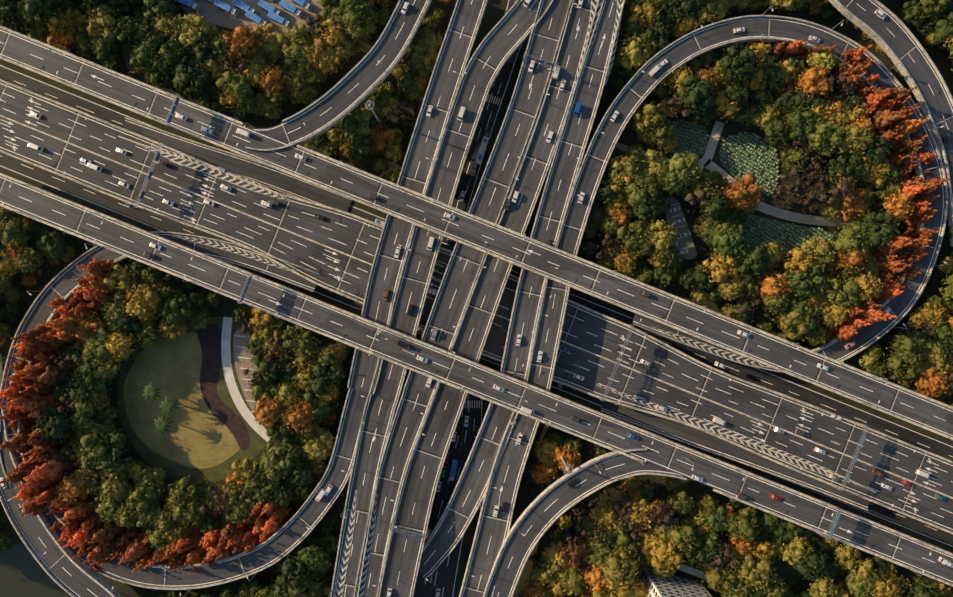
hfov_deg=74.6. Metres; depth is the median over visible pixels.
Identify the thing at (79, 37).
tree
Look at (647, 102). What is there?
tree
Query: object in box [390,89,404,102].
tree
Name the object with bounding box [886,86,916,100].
metasequoia
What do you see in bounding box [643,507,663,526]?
bare tree
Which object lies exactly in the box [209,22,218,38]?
tree
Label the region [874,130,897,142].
metasequoia
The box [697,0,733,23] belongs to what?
tree
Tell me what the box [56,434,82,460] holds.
bare tree
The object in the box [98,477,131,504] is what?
tree
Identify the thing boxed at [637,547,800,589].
footpaths
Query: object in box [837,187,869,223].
tree
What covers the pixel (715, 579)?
tree
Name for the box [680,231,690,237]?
parked car
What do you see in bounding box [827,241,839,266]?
tree
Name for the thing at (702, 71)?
tree
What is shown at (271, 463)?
tree
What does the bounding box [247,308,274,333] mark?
tree
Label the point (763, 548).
tree
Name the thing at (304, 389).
tree
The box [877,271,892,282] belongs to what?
metasequoia
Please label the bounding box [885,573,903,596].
tree
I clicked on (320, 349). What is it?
tree
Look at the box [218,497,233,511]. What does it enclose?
tree
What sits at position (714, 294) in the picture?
tree
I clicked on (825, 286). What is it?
tree
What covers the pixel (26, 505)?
metasequoia
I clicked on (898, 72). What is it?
tree
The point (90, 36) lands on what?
tree
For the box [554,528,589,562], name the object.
bare tree
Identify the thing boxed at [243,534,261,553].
metasequoia
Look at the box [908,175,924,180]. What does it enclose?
metasequoia
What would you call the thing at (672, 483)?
tree
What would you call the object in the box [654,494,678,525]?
bare tree
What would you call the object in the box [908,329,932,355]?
tree
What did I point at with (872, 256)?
tree
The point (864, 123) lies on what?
tree
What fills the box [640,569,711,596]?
apartment block
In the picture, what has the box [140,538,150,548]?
metasequoia
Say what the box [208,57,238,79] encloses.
tree
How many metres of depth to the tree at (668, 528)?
259.02 m
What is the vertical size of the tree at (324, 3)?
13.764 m
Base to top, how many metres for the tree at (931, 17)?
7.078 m
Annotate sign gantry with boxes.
[134,142,169,210]
[165,94,185,129]
[237,274,257,303]
[389,522,428,538]
[522,53,558,69]
[600,324,633,400]
[819,503,840,539]
[832,422,868,490]
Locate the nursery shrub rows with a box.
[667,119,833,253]
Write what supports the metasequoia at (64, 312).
on the ground
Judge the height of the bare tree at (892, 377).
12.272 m
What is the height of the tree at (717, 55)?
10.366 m
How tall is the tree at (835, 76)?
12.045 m
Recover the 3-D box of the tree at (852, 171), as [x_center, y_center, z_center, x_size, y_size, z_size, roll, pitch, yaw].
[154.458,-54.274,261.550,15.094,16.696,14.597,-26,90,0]
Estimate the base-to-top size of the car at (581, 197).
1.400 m
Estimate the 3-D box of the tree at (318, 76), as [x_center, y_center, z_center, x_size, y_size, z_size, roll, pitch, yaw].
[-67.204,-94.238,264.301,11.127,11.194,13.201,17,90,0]
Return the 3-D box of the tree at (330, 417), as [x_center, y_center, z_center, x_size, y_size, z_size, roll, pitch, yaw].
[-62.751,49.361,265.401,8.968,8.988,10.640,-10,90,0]
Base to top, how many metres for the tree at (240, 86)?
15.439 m
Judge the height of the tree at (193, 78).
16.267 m
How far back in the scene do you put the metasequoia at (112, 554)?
256.57 m
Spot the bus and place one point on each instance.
(481, 152)
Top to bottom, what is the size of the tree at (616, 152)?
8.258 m
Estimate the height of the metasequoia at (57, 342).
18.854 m
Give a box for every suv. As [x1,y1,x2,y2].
[143,251,155,259]
[158,160,170,167]
[261,200,272,207]
[269,199,280,206]
[324,484,333,495]
[368,193,380,201]
[383,289,389,300]
[401,2,409,13]
[407,304,413,315]
[426,377,432,387]
[430,328,437,340]
[446,240,451,249]
[504,199,511,210]
[507,56,514,67]
[512,191,518,202]
[528,60,534,72]
[546,131,553,142]
[570,415,582,423]
[638,290,650,297]
[656,404,667,411]
[737,493,749,500]
[872,469,883,477]
[874,9,885,19]
[939,132,947,143]
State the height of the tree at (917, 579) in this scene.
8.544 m
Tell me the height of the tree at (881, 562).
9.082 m
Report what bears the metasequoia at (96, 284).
on the ground
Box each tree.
[0,0,13,18]
[0,0,19,25]
[0,16,14,29]
[0,206,15,234]
[0,216,35,247]
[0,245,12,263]
[0,246,19,275]
[0,271,17,298]
[0,322,13,339]
[0,336,5,346]
[0,509,7,525]
[0,530,11,550]
[3,0,37,31]
[3,287,27,302]
[6,240,33,257]
[14,246,45,272]
[17,0,54,29]
[17,267,32,276]
[20,216,32,225]
[20,272,36,286]
[23,23,51,40]
[30,229,49,253]
[31,401,74,445]
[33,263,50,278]
[34,0,67,28]
[37,230,69,261]
[43,7,74,37]
[44,352,75,382]
[45,26,75,50]
[45,36,64,47]
[45,253,60,264]
[52,378,72,399]
[55,377,77,410]
[55,393,75,422]
[55,470,87,506]
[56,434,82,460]
[59,231,76,248]
[59,340,78,361]
[60,6,86,36]
[60,246,75,262]
[60,444,76,463]
[61,460,80,478]
[64,304,107,341]
[65,350,79,378]
[65,372,97,402]
[68,347,83,366]
[68,429,85,447]
[69,409,96,432]
[71,339,83,351]
[71,450,84,467]
[71,466,94,488]
[73,28,91,54]
[73,432,111,473]
[74,399,96,416]
[75,357,101,379]
[76,0,91,24]
[76,438,102,457]
[79,314,107,341]
[80,49,95,62]
[80,422,107,443]
[81,346,102,374]
[82,325,114,364]
[83,0,105,8]
[83,3,120,42]
[83,29,96,51]
[83,467,107,485]
[84,2,116,19]
[84,477,102,496]
[85,378,111,409]
[87,494,100,509]
[89,445,124,478]
[90,31,123,63]
[91,356,122,379]
[92,391,113,409]
[92,400,119,425]
[93,354,126,365]
[95,499,125,523]
[98,308,107,322]
[98,458,127,481]
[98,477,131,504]
[100,0,119,11]
[100,293,133,331]
[100,373,112,385]
[100,476,131,501]
[101,262,141,300]
[102,421,117,434]
[102,427,130,452]
[103,61,119,71]
[105,310,145,336]
[105,330,135,361]
[112,502,137,527]
[113,15,142,47]
[117,447,132,476]
[118,284,162,320]
[123,460,144,479]
[125,482,158,515]
[127,267,141,279]
[128,17,161,48]
[128,47,145,74]
[128,258,146,273]
[129,40,160,76]
[130,280,144,291]
[130,463,153,490]
[130,519,144,530]
[131,12,153,25]
[131,500,161,530]
[132,321,161,348]
[133,475,167,507]
[137,4,151,16]
[139,265,163,288]
[139,313,156,327]
[140,527,153,537]
[141,0,176,23]
[144,29,168,54]
[144,72,149,83]
[146,66,174,89]
[146,521,158,530]
[148,48,177,75]
[148,464,167,487]
[148,528,173,550]
[149,280,164,310]
[149,282,175,313]
[151,12,183,38]
[151,506,173,531]
[155,293,192,328]
[156,315,189,341]
[158,494,168,508]
[161,37,192,67]
[162,274,178,283]
[163,279,183,296]
[163,488,192,521]
[163,520,188,542]
[164,478,181,498]
[166,509,196,540]
[167,288,186,298]
[167,590,183,596]
[170,59,210,99]
[172,500,206,526]
[174,12,215,53]
[175,88,191,98]
[175,475,203,509]
[181,282,193,292]
[184,31,219,69]
[187,309,211,329]
[188,293,208,314]
[195,478,228,514]
[196,90,212,106]
[197,52,222,77]
[198,513,218,534]
[199,486,230,514]
[205,294,219,306]
[205,509,221,519]
[207,75,216,87]
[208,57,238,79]
[208,85,220,99]
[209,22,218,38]
[209,30,238,64]
[212,94,232,112]
[213,78,230,96]
[215,65,254,104]
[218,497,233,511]
[219,82,239,107]
[219,510,238,525]
[220,44,247,71]
[220,482,242,500]
[220,585,235,596]
[223,23,265,63]
[225,494,254,523]
[226,470,246,486]
[228,104,250,118]
[231,455,258,480]
[232,306,251,323]
[236,91,257,113]
[236,583,249,596]
[238,63,259,85]
[239,478,278,504]
[240,481,254,496]
[241,316,255,334]
[243,39,269,70]
[243,365,265,385]
[245,336,260,351]
[246,57,272,90]
[246,341,268,366]
[246,578,268,596]
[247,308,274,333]
[248,379,278,402]
[250,91,278,118]
[250,462,266,482]
[251,22,278,59]
[251,326,282,351]
[251,469,279,498]
[252,355,283,386]
[253,111,263,119]
[253,395,284,426]
[254,84,264,92]
[254,337,289,367]
[254,587,273,596]
[256,443,292,482]
[259,64,288,93]
[259,442,273,457]
[260,39,282,62]
[260,101,283,118]
[264,71,292,97]
[264,418,293,443]
[265,84,290,107]
[266,57,279,66]
[266,63,284,89]
[266,428,276,441]
[266,483,294,511]
[268,316,286,332]
[268,335,290,355]
[268,341,295,367]
[269,572,305,596]
[269,575,280,588]
[272,28,299,67]
[272,381,300,408]
[274,403,299,425]
[275,353,296,377]
[275,370,297,388]
[276,553,312,591]
[278,58,306,77]
[278,441,309,473]
[278,476,294,490]
[280,324,311,352]
[281,44,312,75]
[282,70,309,98]
[282,397,318,433]
[282,426,305,449]
[284,572,322,596]
[286,23,312,48]
[287,459,314,485]
[288,363,317,381]
[289,94,301,105]
[290,352,314,373]
[290,463,311,487]
[290,485,301,500]
[290,550,297,558]
[292,369,312,391]
[293,329,322,362]
[293,485,311,502]
[294,544,328,579]
[295,420,319,441]
[296,385,332,423]
[298,377,314,394]
[298,425,334,462]
[299,33,334,73]
[299,84,319,105]
[300,547,331,578]
[302,14,329,40]
[304,139,318,149]
[304,343,326,367]
[305,67,329,87]
[307,82,322,93]
[307,353,347,394]
[308,533,330,554]
[311,132,328,148]
[311,461,324,475]
[314,18,347,47]
[314,345,343,368]
[314,384,340,404]
[314,515,335,534]
[314,589,324,596]
[317,0,339,8]
[318,572,331,588]
[319,3,347,43]
[319,51,345,73]
[319,413,336,427]
[320,535,339,554]
[322,145,339,158]
[323,425,337,436]
[325,343,345,362]
[326,34,354,61]
[326,126,344,147]
[327,407,340,426]
[329,397,342,413]
[334,120,345,131]
[338,99,373,138]
[338,142,353,159]
[339,0,376,22]
[340,0,372,10]
[340,2,379,39]
[342,352,352,369]
[345,34,371,48]
[345,131,357,145]
[347,133,375,162]
[351,43,363,54]
[354,157,370,171]
[361,100,380,117]
[365,122,395,155]
[366,87,391,110]
[369,113,380,128]
[372,158,385,172]
[374,8,389,25]
[375,95,399,117]
[378,0,390,8]
[378,116,396,131]
[379,81,394,96]
[381,142,404,162]
[385,127,403,147]
[385,170,399,183]
[387,99,409,117]
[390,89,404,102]
[392,64,406,79]
[398,72,418,93]
[398,121,412,132]
[399,51,414,71]
[403,61,419,77]
[404,47,433,70]
[405,85,425,104]
[407,24,444,67]
[410,81,425,101]
[415,22,433,40]
[416,62,433,79]
[420,16,438,31]
[422,12,442,34]
[431,8,444,21]
[435,17,448,27]
[520,574,547,596]
[529,461,557,485]
[529,483,542,497]
[530,552,541,562]
[531,556,564,586]
[531,564,544,583]
[533,437,560,464]
[535,590,550,596]
[541,454,557,468]
[541,541,568,565]
[544,433,563,445]
[545,570,571,596]
[546,583,566,596]
[549,528,564,541]
[551,465,563,480]
[552,445,580,470]
[552,563,586,595]
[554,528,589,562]
[556,515,572,529]
[558,437,581,456]
[558,537,588,570]
[560,453,580,474]
[563,591,575,596]
[569,505,581,520]
[571,558,587,580]
[574,515,597,536]
[574,588,592,596]
[578,507,592,522]
[579,540,592,564]
[579,580,605,596]
[580,518,611,544]
[580,560,591,571]
[580,562,612,592]
[581,455,592,464]
[582,444,597,457]
[582,524,610,553]
[583,225,597,237]
[585,543,616,570]
[587,210,602,229]
[587,500,622,530]
[588,203,611,228]
[588,497,598,508]
[588,588,618,596]
[589,229,624,264]
[593,446,608,457]
[593,527,616,544]
[595,170,626,206]
[597,253,613,268]
[599,216,619,234]
[600,547,639,587]
[601,236,622,261]
[601,490,614,504]
[603,165,611,177]
[603,172,634,201]
[604,196,632,221]
[604,580,632,596]
[605,539,628,565]
[606,155,639,177]
[606,518,628,537]
[608,529,641,558]
[609,161,642,196]
[609,245,637,273]
[610,77,626,90]
[610,147,624,158]
[611,207,631,225]
[612,58,620,69]
[612,490,636,519]
[612,493,643,533]
[615,220,653,258]
[615,588,635,596]
[616,35,651,69]
[616,519,645,540]
[617,65,635,79]
[619,489,647,510]
[620,17,643,42]
[620,144,647,171]
[620,476,640,492]
[622,172,659,210]
[622,267,636,277]
[623,498,656,529]
[625,0,634,7]
[626,205,635,218]
[629,0,659,30]
[629,576,647,596]
[631,0,656,7]
[631,101,667,137]
[631,189,667,222]
[632,484,654,501]
[632,550,646,575]
[633,255,647,271]
[635,129,654,143]
[635,266,653,283]
[635,552,652,571]
[636,526,659,557]
[637,216,654,226]
[638,27,660,56]
[638,149,669,191]
[639,99,656,113]
[640,475,660,490]
[642,220,677,252]
[643,13,672,50]
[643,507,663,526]
[644,532,687,572]
[646,120,675,149]
[647,244,677,267]
[647,498,666,518]
[648,495,680,526]
[649,561,677,578]
[651,0,662,8]
[651,264,678,287]
[651,519,682,551]
[652,83,665,97]
[653,245,684,273]
[653,517,670,530]
[654,171,672,199]
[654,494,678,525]
[655,203,670,217]
[657,96,679,117]
[657,132,678,152]
[658,0,678,13]
[658,76,668,86]
[659,170,685,195]
[659,229,677,246]
[662,85,677,99]
[663,476,681,492]
[664,7,683,26]
[664,62,692,92]
[665,81,689,118]
[667,0,701,18]
[668,148,701,188]
[669,268,678,275]
[669,488,694,515]
[669,521,697,555]
[671,21,689,37]
[673,481,685,494]
[674,71,718,116]
[676,16,697,31]
[676,267,696,290]
[677,516,698,532]
[681,174,706,202]
[682,535,707,568]
[685,179,720,218]
[686,59,701,72]
[688,504,709,527]
[689,96,717,125]
[689,168,717,199]
[690,259,716,293]
[690,493,701,510]
[691,289,708,302]
[691,525,704,543]
[692,13,706,29]
[693,214,714,236]
[694,0,724,23]
[694,66,723,98]
[694,494,717,515]
[695,0,708,8]
[695,523,714,533]
[696,188,727,219]
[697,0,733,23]
[698,224,719,247]
[699,51,713,67]
[699,532,723,562]
[700,253,740,283]
[700,557,721,573]
[702,565,737,595]
[704,205,730,221]
[705,503,730,534]
[706,284,723,302]
[708,541,735,572]
[709,47,727,65]
[709,170,729,192]
[709,211,735,229]
[709,226,743,260]
[710,61,735,87]
[711,217,745,237]
[712,60,730,83]
[712,98,722,118]
[714,82,726,109]
[714,86,742,121]
[715,531,727,542]
[716,273,742,294]
[718,43,760,83]
[718,502,735,519]
[719,173,765,214]
[719,277,744,300]
[721,78,750,108]
[721,304,737,318]
[721,585,747,596]
[723,274,759,301]
[723,515,737,532]
[726,208,748,227]
[726,508,761,541]
[727,546,754,579]
[728,499,740,513]
[728,533,755,557]
[730,242,764,282]
[730,577,754,596]
[731,0,754,11]
[732,299,754,319]
[733,100,750,115]
[734,76,749,89]
[735,108,761,128]
[736,552,776,589]
[737,285,764,314]
[741,239,771,281]
[743,38,772,64]
[743,67,766,93]
[743,524,760,541]
[744,99,766,119]
[745,506,757,514]
[746,201,760,215]
[747,312,758,322]
[748,1,762,10]
[748,585,765,596]
[749,85,775,105]
[749,512,768,542]
[749,537,776,561]
[753,298,776,320]
[754,257,774,281]
[754,277,763,299]
[754,574,786,596]
[755,53,777,71]
[755,109,777,130]
[756,270,793,301]
[756,559,781,594]
[757,318,774,331]
[759,60,785,90]
[759,285,790,314]
[760,0,768,6]
[762,98,781,119]
[762,240,784,270]
[763,266,781,279]
[763,513,782,531]
[764,118,791,148]
[765,0,778,9]
[765,518,799,547]
[767,86,785,100]
[768,540,786,562]
[769,0,801,11]
[769,308,783,323]
[772,174,797,204]
[772,305,815,340]
[773,89,794,113]
[776,79,796,95]
[776,112,791,126]
[777,328,796,340]
[778,55,804,80]
[778,250,790,264]
[779,60,798,86]
[780,167,809,197]
[780,243,816,274]
[781,147,806,171]
[781,268,808,293]
[781,296,823,329]
[781,536,813,567]
[781,585,794,596]
[782,0,812,10]
[783,521,802,536]
[784,86,817,112]
[784,122,806,141]
[785,104,820,144]
[787,265,829,301]
[790,134,821,160]
[791,68,806,87]
[791,539,814,561]
[792,182,810,204]
[794,547,830,582]
[795,64,832,98]
[795,146,816,173]
[795,591,811,596]
[798,177,828,207]
[798,526,815,543]
[799,114,847,158]
[799,157,826,188]
[799,188,818,212]
[801,234,837,275]
[802,324,829,346]
[804,293,826,316]
[806,47,838,76]
[807,575,837,596]
[808,0,822,15]
[809,92,834,116]
[809,100,836,123]
[809,538,828,555]
[811,272,831,300]
[813,137,840,158]
[813,294,851,329]
[814,158,830,174]
[815,163,842,196]
[816,172,853,210]
[817,154,830,164]
[817,567,836,581]
[818,194,845,221]
[819,2,833,18]
[819,331,830,345]
[822,275,864,312]
[822,537,838,551]
[823,269,830,277]
[824,95,844,125]
[824,555,833,575]
[825,70,837,89]
[825,170,858,196]
[826,265,843,278]
[827,70,861,106]
[827,150,851,168]
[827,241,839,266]
[829,108,849,128]
[831,220,873,258]
[832,544,860,571]
[833,244,871,275]
[833,565,848,578]
[834,578,847,593]
[834,589,849,596]
[835,89,865,115]
[835,151,869,182]
[837,120,873,155]
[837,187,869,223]
[838,256,870,280]
[840,14,850,24]
[841,96,867,124]
[844,114,875,135]
[844,556,877,591]
[845,220,865,227]
[845,571,876,596]
[850,150,881,183]
[852,272,882,301]
[853,178,866,190]
[855,187,874,207]
[857,194,880,221]
[857,352,877,370]
[857,556,876,571]
[858,209,901,251]
[861,30,871,40]
[862,134,893,167]
[862,158,891,187]
[863,183,874,195]
[864,247,877,265]
[864,259,879,277]
[866,343,882,358]
[866,360,887,378]
[868,573,899,596]
[870,199,883,213]
[873,176,903,203]
[874,42,884,53]
[874,162,903,188]
[874,556,889,572]
[874,566,891,582]
[882,189,914,221]
[882,336,925,381]
[883,361,902,380]
[885,562,897,579]
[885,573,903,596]
[887,330,902,343]
[890,329,925,356]
[892,371,913,384]
[892,575,910,592]
[895,68,903,79]
[898,584,912,596]
[900,380,915,390]
[900,579,947,596]
[901,324,913,336]
[902,0,921,14]
[903,5,927,24]
[906,311,925,328]
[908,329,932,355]
[911,574,929,593]
[913,366,949,396]
[914,360,931,379]
[915,301,948,325]
[916,19,933,35]
[918,0,952,17]
[919,388,939,399]
[920,324,935,341]
[922,321,938,337]
[922,337,946,363]
[925,12,941,25]
[925,32,936,44]
[926,295,943,308]
[927,13,952,47]
[927,357,952,380]
[930,326,952,353]
[931,582,952,596]
[933,311,951,336]
[935,275,952,306]
[936,25,952,46]
[936,255,952,273]
[937,375,952,396]
[937,394,947,400]
[941,296,952,311]
[941,316,952,328]
[942,349,952,365]
[943,0,952,13]
[944,9,952,22]
[944,43,952,59]
[947,228,952,238]
[947,356,952,381]
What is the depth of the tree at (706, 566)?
261.83 m
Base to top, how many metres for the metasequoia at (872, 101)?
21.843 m
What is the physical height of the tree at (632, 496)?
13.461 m
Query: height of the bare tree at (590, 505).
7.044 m
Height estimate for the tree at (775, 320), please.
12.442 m
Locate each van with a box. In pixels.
[28,142,43,151]
[87,163,102,171]
[236,128,250,137]
[315,489,325,501]
[397,341,411,349]
[427,237,434,250]
[457,106,465,120]
[477,114,484,126]
[520,406,533,414]
[523,0,531,7]
[552,66,559,79]
[573,102,581,116]
[648,64,660,76]
[712,417,725,425]
[915,469,929,477]
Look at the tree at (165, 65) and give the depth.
255.97 m
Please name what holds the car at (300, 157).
on the road decks
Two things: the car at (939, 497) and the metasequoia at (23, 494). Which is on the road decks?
the car at (939, 497)
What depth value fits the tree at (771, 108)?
261.34 m
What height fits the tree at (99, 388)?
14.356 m
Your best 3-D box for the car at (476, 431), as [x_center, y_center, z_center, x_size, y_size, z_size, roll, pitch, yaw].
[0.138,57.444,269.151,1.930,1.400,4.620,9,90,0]
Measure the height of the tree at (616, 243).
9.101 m
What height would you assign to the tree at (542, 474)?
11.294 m
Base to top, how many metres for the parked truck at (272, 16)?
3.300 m
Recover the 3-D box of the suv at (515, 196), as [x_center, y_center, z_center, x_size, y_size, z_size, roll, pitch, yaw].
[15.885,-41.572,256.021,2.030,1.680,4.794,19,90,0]
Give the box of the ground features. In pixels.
[0,0,896,596]
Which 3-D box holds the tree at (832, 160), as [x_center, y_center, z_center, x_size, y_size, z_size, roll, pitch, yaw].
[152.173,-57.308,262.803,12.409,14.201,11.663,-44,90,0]
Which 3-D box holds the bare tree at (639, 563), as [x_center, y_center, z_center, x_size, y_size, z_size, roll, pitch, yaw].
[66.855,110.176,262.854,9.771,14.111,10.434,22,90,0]
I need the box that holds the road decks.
[0,0,952,596]
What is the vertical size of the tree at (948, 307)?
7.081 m
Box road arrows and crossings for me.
[1,26,938,532]
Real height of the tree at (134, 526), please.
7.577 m
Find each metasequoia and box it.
[0,383,23,398]
[0,391,44,412]
[0,408,32,420]
[0,427,33,452]
[0,472,28,483]
[5,368,26,382]
[5,381,24,387]
[7,360,26,370]
[7,419,34,429]
[7,453,42,473]
[10,322,51,348]
[10,342,33,349]
[10,487,43,500]
[13,347,35,357]
[14,355,32,360]
[15,362,38,374]
[15,449,31,458]
[16,473,58,488]
[17,379,34,387]
[17,393,58,411]
[18,490,45,510]
[19,386,34,393]
[20,503,49,516]
[21,365,45,381]
[21,432,67,445]
[22,391,40,397]
[23,451,76,480]
[24,442,61,454]
[24,454,38,463]
[26,356,38,362]
[26,381,53,389]
[28,346,43,353]
[28,400,66,417]
[30,485,59,503]
[31,444,63,462]
[34,350,49,360]
[34,485,48,489]
[35,384,53,393]
[36,329,66,348]
[37,360,52,369]
[37,364,71,384]
[37,485,60,504]
[39,355,62,365]
[40,316,67,331]
[40,394,58,401]
[41,346,62,352]
[42,350,62,355]
[43,468,74,480]
[47,296,69,308]
[47,507,58,514]
[48,521,61,530]
[50,498,63,508]
[51,494,64,503]
[53,306,71,315]
[53,330,78,341]
[54,305,66,315]
[57,507,66,513]
[57,524,80,542]
[59,316,78,329]
[59,498,95,520]
[60,495,88,509]
[60,518,81,529]
[62,299,85,309]
[62,522,80,532]
[63,519,102,547]
[69,291,89,301]
[69,301,100,317]
[72,274,89,286]
[73,285,83,296]
[73,542,91,557]
[75,512,102,532]
[76,258,115,276]
[76,286,98,301]
[79,507,96,519]
[81,495,99,508]
[83,538,116,562]
[85,525,101,541]
[86,274,104,280]
[87,277,104,289]
[87,301,101,312]
[87,541,97,549]
[88,289,114,304]
[88,520,124,543]
[90,518,104,528]
[90,553,108,565]
[96,538,117,552]
[99,259,124,270]
[100,288,115,295]
[101,558,113,565]
[106,547,117,559]
[111,541,131,559]
[112,529,125,546]
[116,527,139,546]
[118,530,152,564]
[120,531,151,560]
[127,556,142,568]
[132,554,150,572]
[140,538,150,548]
[144,554,157,568]
[152,542,165,561]
[160,541,177,561]
[163,544,179,559]
[166,555,179,566]
[169,554,187,570]
[173,525,199,551]
[178,532,198,552]
[184,544,206,565]
[189,563,198,573]
[192,528,204,547]
[200,553,213,565]
[202,522,222,548]
[205,546,216,560]
[207,558,216,566]
[213,543,226,555]
[215,546,232,560]
[218,521,242,542]
[226,526,249,548]
[232,541,245,553]
[236,518,245,527]
[240,539,248,547]
[242,523,254,540]
[243,514,257,523]
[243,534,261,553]
[250,504,262,515]
[252,524,262,534]
[254,500,267,508]
[255,512,266,523]
[256,512,267,526]
[259,530,277,541]
[260,499,280,515]
[263,514,285,534]
[271,506,291,519]
[275,517,287,526]
[766,41,784,61]
[778,39,802,62]
[794,41,807,57]
[797,44,824,66]
[825,322,857,342]
[826,44,836,53]
[831,61,849,71]
[831,66,852,91]
[832,72,866,95]
[836,47,858,63]
[836,67,856,84]
[839,79,865,95]
[845,86,873,96]
[845,305,863,318]
[846,316,870,330]
[847,44,872,65]
[847,64,862,74]
[855,306,873,317]
[856,57,870,66]
[856,59,872,72]
[857,308,897,326]
[859,300,882,309]
[863,107,875,118]
[864,93,888,111]
[865,74,878,84]
[865,88,890,104]
[867,86,880,92]
[867,109,902,131]
[869,234,918,254]
[869,297,882,301]
[873,251,897,262]
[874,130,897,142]
[874,261,898,271]
[875,99,896,110]
[876,283,903,303]
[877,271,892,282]
[878,194,906,210]
[880,86,900,98]
[881,258,912,278]
[883,184,926,199]
[884,124,903,134]
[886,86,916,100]
[886,153,905,166]
[886,259,900,270]
[888,134,903,145]
[888,278,904,290]
[889,144,899,149]
[890,149,899,154]
[892,103,917,113]
[892,118,926,142]
[893,105,920,123]
[894,96,911,107]
[894,248,910,258]
[895,139,921,154]
[896,146,921,155]
[896,153,917,167]
[897,164,916,173]
[897,206,931,221]
[898,170,910,176]
[898,267,922,279]
[899,179,915,187]
[900,226,939,237]
[901,249,928,264]
[903,213,932,226]
[904,240,928,255]
[908,170,929,175]
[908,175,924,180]
[910,122,925,133]
[910,200,922,209]
[910,236,932,245]
[911,133,928,143]
[912,152,933,163]
[912,154,936,171]
[912,193,924,199]
[914,181,933,190]
[915,199,930,207]
[919,185,936,195]
[919,194,939,200]
[924,178,949,187]
[924,209,937,215]
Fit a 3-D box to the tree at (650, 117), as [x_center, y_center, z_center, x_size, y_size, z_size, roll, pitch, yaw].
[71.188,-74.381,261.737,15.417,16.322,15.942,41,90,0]
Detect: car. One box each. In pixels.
[0,477,7,488]
[30,111,41,118]
[80,158,91,163]
[90,565,100,571]
[116,147,126,154]
[118,181,129,187]
[149,242,161,249]
[162,199,173,206]
[175,113,187,120]
[201,126,212,134]
[203,199,214,206]
[218,166,228,173]
[220,184,231,191]
[294,153,306,160]
[314,214,325,220]
[374,218,384,225]
[386,588,391,596]
[394,246,400,257]
[416,355,427,362]
[426,105,432,116]
[428,289,436,295]
[435,588,440,596]
[436,481,441,491]
[441,466,446,476]
[443,212,454,219]
[444,452,449,462]
[451,431,456,441]
[459,191,465,201]
[464,416,468,426]
[466,176,472,186]
[471,161,477,171]
[474,426,479,436]
[493,384,504,391]
[493,505,498,516]
[495,326,506,332]
[501,501,507,512]
[516,334,521,345]
[516,433,522,444]
[537,351,542,362]
[558,345,569,352]
[559,79,565,90]
[567,478,577,487]
[573,373,584,380]
[577,0,583,8]
[578,192,584,203]
[610,111,618,121]
[627,432,638,439]
[640,359,650,366]
[659,59,667,67]
[670,206,680,212]
[674,217,684,224]
[678,249,687,255]
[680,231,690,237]
[691,474,702,482]
[714,361,725,368]
[733,27,744,33]
[737,330,748,337]
[769,493,780,501]
[773,427,783,433]
[795,429,806,436]
[808,35,819,42]
[814,447,825,454]
[817,363,828,370]
[827,473,838,480]
[831,415,841,420]
[845,340,855,349]
[880,483,891,490]
[883,307,890,312]
[901,479,912,486]
[934,494,945,501]
[938,557,950,563]
[942,562,952,567]
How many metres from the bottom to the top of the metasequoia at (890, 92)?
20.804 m
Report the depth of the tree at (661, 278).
262.40 m
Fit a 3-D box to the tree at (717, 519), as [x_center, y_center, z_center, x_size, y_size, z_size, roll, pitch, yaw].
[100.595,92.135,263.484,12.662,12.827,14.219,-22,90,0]
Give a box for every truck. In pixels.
[175,0,199,11]
[214,0,237,15]
[233,0,256,14]
[245,10,267,25]
[258,0,281,15]
[267,11,290,27]
[279,0,302,17]
[291,0,311,10]
[449,458,457,480]
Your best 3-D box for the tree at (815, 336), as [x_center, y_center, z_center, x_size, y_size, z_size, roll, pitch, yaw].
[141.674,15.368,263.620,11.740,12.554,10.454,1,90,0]
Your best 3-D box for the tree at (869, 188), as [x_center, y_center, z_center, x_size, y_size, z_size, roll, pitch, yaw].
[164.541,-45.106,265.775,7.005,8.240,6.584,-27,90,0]
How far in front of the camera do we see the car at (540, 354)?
255.99 m
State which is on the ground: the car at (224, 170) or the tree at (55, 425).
the tree at (55, 425)
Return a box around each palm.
[142,381,160,402]
[153,414,173,434]
[159,395,178,415]
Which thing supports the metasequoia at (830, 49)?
on the ground
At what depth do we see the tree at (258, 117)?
265.56 m
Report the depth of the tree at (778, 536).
260.80 m
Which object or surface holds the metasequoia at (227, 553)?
on the ground
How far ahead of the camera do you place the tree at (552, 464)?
261.88 m
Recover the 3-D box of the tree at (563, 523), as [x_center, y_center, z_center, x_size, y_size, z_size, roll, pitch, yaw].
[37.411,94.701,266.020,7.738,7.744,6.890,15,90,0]
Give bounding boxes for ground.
[0,0,952,596]
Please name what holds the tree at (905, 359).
on the ground
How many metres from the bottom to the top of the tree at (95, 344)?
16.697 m
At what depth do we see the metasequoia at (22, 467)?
254.86 m
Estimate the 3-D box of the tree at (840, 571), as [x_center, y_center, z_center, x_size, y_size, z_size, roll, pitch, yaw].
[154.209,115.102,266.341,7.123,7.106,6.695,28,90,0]
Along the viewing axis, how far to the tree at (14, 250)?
259.42 m
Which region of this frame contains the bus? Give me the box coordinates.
[475,137,488,164]
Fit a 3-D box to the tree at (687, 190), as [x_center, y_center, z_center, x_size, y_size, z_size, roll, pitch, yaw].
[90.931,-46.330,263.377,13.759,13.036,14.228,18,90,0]
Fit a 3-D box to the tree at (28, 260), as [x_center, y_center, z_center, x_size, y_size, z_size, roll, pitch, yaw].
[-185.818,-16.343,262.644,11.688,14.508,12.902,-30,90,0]
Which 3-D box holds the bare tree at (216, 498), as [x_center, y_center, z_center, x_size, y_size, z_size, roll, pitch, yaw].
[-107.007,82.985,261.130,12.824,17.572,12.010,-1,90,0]
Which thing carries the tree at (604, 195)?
on the ground
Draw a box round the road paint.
[0,0,952,596]
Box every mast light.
[365,101,381,127]
[560,456,572,473]
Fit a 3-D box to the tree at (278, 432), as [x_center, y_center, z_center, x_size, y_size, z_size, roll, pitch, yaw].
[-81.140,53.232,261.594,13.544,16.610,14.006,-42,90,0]
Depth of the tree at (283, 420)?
255.90 m

